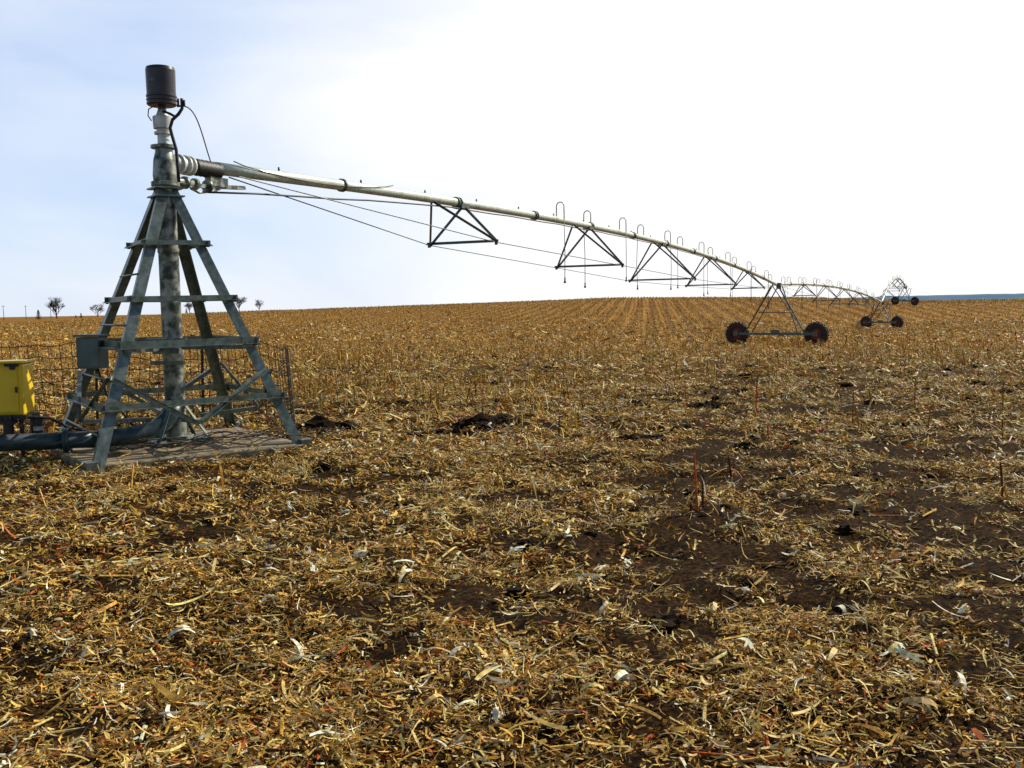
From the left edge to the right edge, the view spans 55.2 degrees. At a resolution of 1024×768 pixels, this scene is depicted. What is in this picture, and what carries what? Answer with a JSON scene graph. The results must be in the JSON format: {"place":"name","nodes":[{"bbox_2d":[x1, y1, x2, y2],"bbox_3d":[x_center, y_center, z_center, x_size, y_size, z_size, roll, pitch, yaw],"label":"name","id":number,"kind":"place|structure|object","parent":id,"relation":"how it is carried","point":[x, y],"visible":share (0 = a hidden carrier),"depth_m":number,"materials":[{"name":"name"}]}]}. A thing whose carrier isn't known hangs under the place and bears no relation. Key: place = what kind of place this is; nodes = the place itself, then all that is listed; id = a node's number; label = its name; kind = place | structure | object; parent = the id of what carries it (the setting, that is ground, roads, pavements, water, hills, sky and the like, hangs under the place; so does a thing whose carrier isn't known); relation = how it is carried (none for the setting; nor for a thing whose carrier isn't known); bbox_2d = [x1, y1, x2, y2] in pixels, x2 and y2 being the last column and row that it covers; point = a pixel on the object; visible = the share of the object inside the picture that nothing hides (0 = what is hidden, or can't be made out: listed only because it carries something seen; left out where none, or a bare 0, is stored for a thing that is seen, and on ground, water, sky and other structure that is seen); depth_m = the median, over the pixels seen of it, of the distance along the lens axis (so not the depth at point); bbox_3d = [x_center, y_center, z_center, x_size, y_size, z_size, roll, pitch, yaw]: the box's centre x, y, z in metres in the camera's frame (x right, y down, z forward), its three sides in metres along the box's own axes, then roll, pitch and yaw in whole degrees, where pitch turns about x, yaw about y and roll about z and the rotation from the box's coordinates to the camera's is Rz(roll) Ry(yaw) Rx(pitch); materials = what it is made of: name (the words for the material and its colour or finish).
{"place":"outdoors","nodes":[
{"label":"outdoors","id":0,"kind":"place"},
{"bbox_2d":[0,298,1023,767],"bbox_3d":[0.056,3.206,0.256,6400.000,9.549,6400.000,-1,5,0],"label":"ground","id":1,"kind":"structure","parent":0,"point":[686,574],"depth_m":6.61,"materials":[{"name":"soil"}]},
{"bbox_2d":[36,310,40,318],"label":"evergreen tree","id":2,"kind":"object","parent":1,"relation":"on","point":[38,315],"visible":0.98,"depth_m":267.03,"materials":[{"name":"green plant"}]},
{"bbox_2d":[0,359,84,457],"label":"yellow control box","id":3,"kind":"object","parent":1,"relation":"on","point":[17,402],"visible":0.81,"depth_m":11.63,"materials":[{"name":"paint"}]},
{"bbox_2d":[0,359,34,412],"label":"door and lid","id":4,"kind":"structure","parent":3,"relation":"in","point":[9,400],"depth_m":11.61,"materials":[{"name":"yellow paint"}]},
{"bbox_2d":[46,296,64,318],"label":"bare tree","id":5,"kind":"object","parent":1,"relation":"on","point":[55,302],"visible":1,"depth_m":266.57,"materials":[{"name":"grey plant"}]},
{"bbox_2d":[89,303,105,316],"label":"bare tree","id":6,"kind":"object","parent":1,"relation":"on","point":[98,309],"visible":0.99,"depth_m":273.87,"materials":[{"name":"grey plant"}]},
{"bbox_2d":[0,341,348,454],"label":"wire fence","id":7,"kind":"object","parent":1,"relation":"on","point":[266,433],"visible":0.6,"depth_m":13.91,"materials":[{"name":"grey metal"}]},
{"bbox_2d":[45,427,305,471],"bbox_3d":[-4.264,0.965,12.330,2.520,0.440,2.460,-4,6,-36],"label":"concrete pad","id":8,"kind":"object","parent":1,"relation":"on","point":[139,456],"visible":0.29,"depth_m":11.64,"materials":[{"name":"grey concrete"}]},
{"bbox_2d":[0,399,179,452],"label":"water supply pipe","id":9,"kind":"object","parent":8,"relation":"on","point":[65,440],"visible":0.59,"depth_m":11.66,"materials":[{"name":"grey metal"}]},
{"bbox_2d":[43,64,320,474],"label":"irrigation pivot tower","id":10,"kind":"structure","parent":8,"relation":"on","point":[166,217],"depth_m":12.07,"materials":[{"name":"metal"}]},
{"bbox_2d":[207,161,776,308],"bbox_3d":[5.649,-3.956,34.776,2.400,2.984,48.135,1,5,24],"label":"irrigation pipe span","id":11,"kind":"object","parent":10,"relation":"attached to","point":[279,176],"visible":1,"depth_m":19.79,"materials":[{"name":"metal"}]},
{"bbox_2d":[185,302,192,312],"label":"bare tree","id":12,"kind":"object","parent":1,"relation":"on","point":[189,305],"visible":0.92,"depth_m":280.63,"materials":[{"name":"grey plant"}]},
{"bbox_2d":[234,296,247,311],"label":"bare tree","id":13,"kind":"object","parent":1,"relation":"on","point":[239,303],"visible":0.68,"depth_m":284.88,"materials":[{"name":"grey plant"}]},
{"bbox_2d":[254,300,263,308],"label":"bare tree","id":14,"kind":"object","parent":1,"relation":"on","point":[258,302],"visible":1,"depth_m":282.36,"materials":[{"name":"grey plant"}]},
{"bbox_2d":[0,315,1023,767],"bbox_3d":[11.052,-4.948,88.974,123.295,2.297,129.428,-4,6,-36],"label":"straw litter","id":15,"kind":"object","parent":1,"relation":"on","point":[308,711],"visible":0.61,"depth_m":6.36,"materials":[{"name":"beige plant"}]},
{"bbox_2d":[0,296,1023,498],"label":"corn stubble","id":16,"kind":"object","parent":1,"relation":"on","point":[310,387],"visible":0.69,"depth_m":48.70,"materials":[{"name":"beige plant"}]},
{"bbox_2d":[0,362,1023,756],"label":"soil clods","id":17,"kind":"object","parent":1,"relation":"on","point":[670,622],"visible":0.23,"depth_m":12.16,"materials":[{"name":"brown soil"}]},
{"bbox_2d":[256,369,1023,516],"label":"standing corn stalks","id":18,"kind":"object","parent":1,"relation":"on","point":[702,488],"visible":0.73,"depth_m":9.90,"materials":[{"name":"brown plant"}]},
{"bbox_2d":[725,283,828,343],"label":"irrigation wheel tower","id":19,"kind":"structure","parent":1,"relation":"on","point":[813,332],"depth_m":56.58,"materials":[{"name":"rubber"}]},
{"bbox_2d":[781,277,881,315],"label":"irrigation pipe span","id":20,"kind":"object","parent":19,"relation":"attached to","point":[865,294],"visible":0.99,"depth_m":72.36,"materials":[{"name":"metal"}]},
{"bbox_2d":[860,301,903,327],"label":"irrigation wheel tower","id":21,"kind":"structure","parent":1,"relation":"on","point":[867,321],"depth_m":102.53,"materials":[{"name":"rubber"}]},
{"bbox_2d":[880,275,907,307],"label":"irrigation pipe span","id":22,"kind":"object","parent":21,"relation":"attached to","point":[892,283],"visible":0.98,"depth_m":123.01,"materials":[{"name":"metal"}]},
{"bbox_2d":[891,287,918,304],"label":"irrigation wheel tower","id":23,"kind":"structure","parent":1,"relation":"on","point":[912,301],"depth_m":151.22,"materials":[{"name":"rubber"}]},
{"bbox_2d":[0,0,1023,316],"label":"sky","id":24,"kind":"structure","parent":0,"point":[864,144],"materials":[{"name":"white"}]},
{"bbox_2d":[843,293,1023,299],"bbox_3d":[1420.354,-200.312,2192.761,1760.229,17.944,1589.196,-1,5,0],"label":"distant hills","id":25,"kind":"structure","parent":0,"point":[968,297],"depth_m":2144.02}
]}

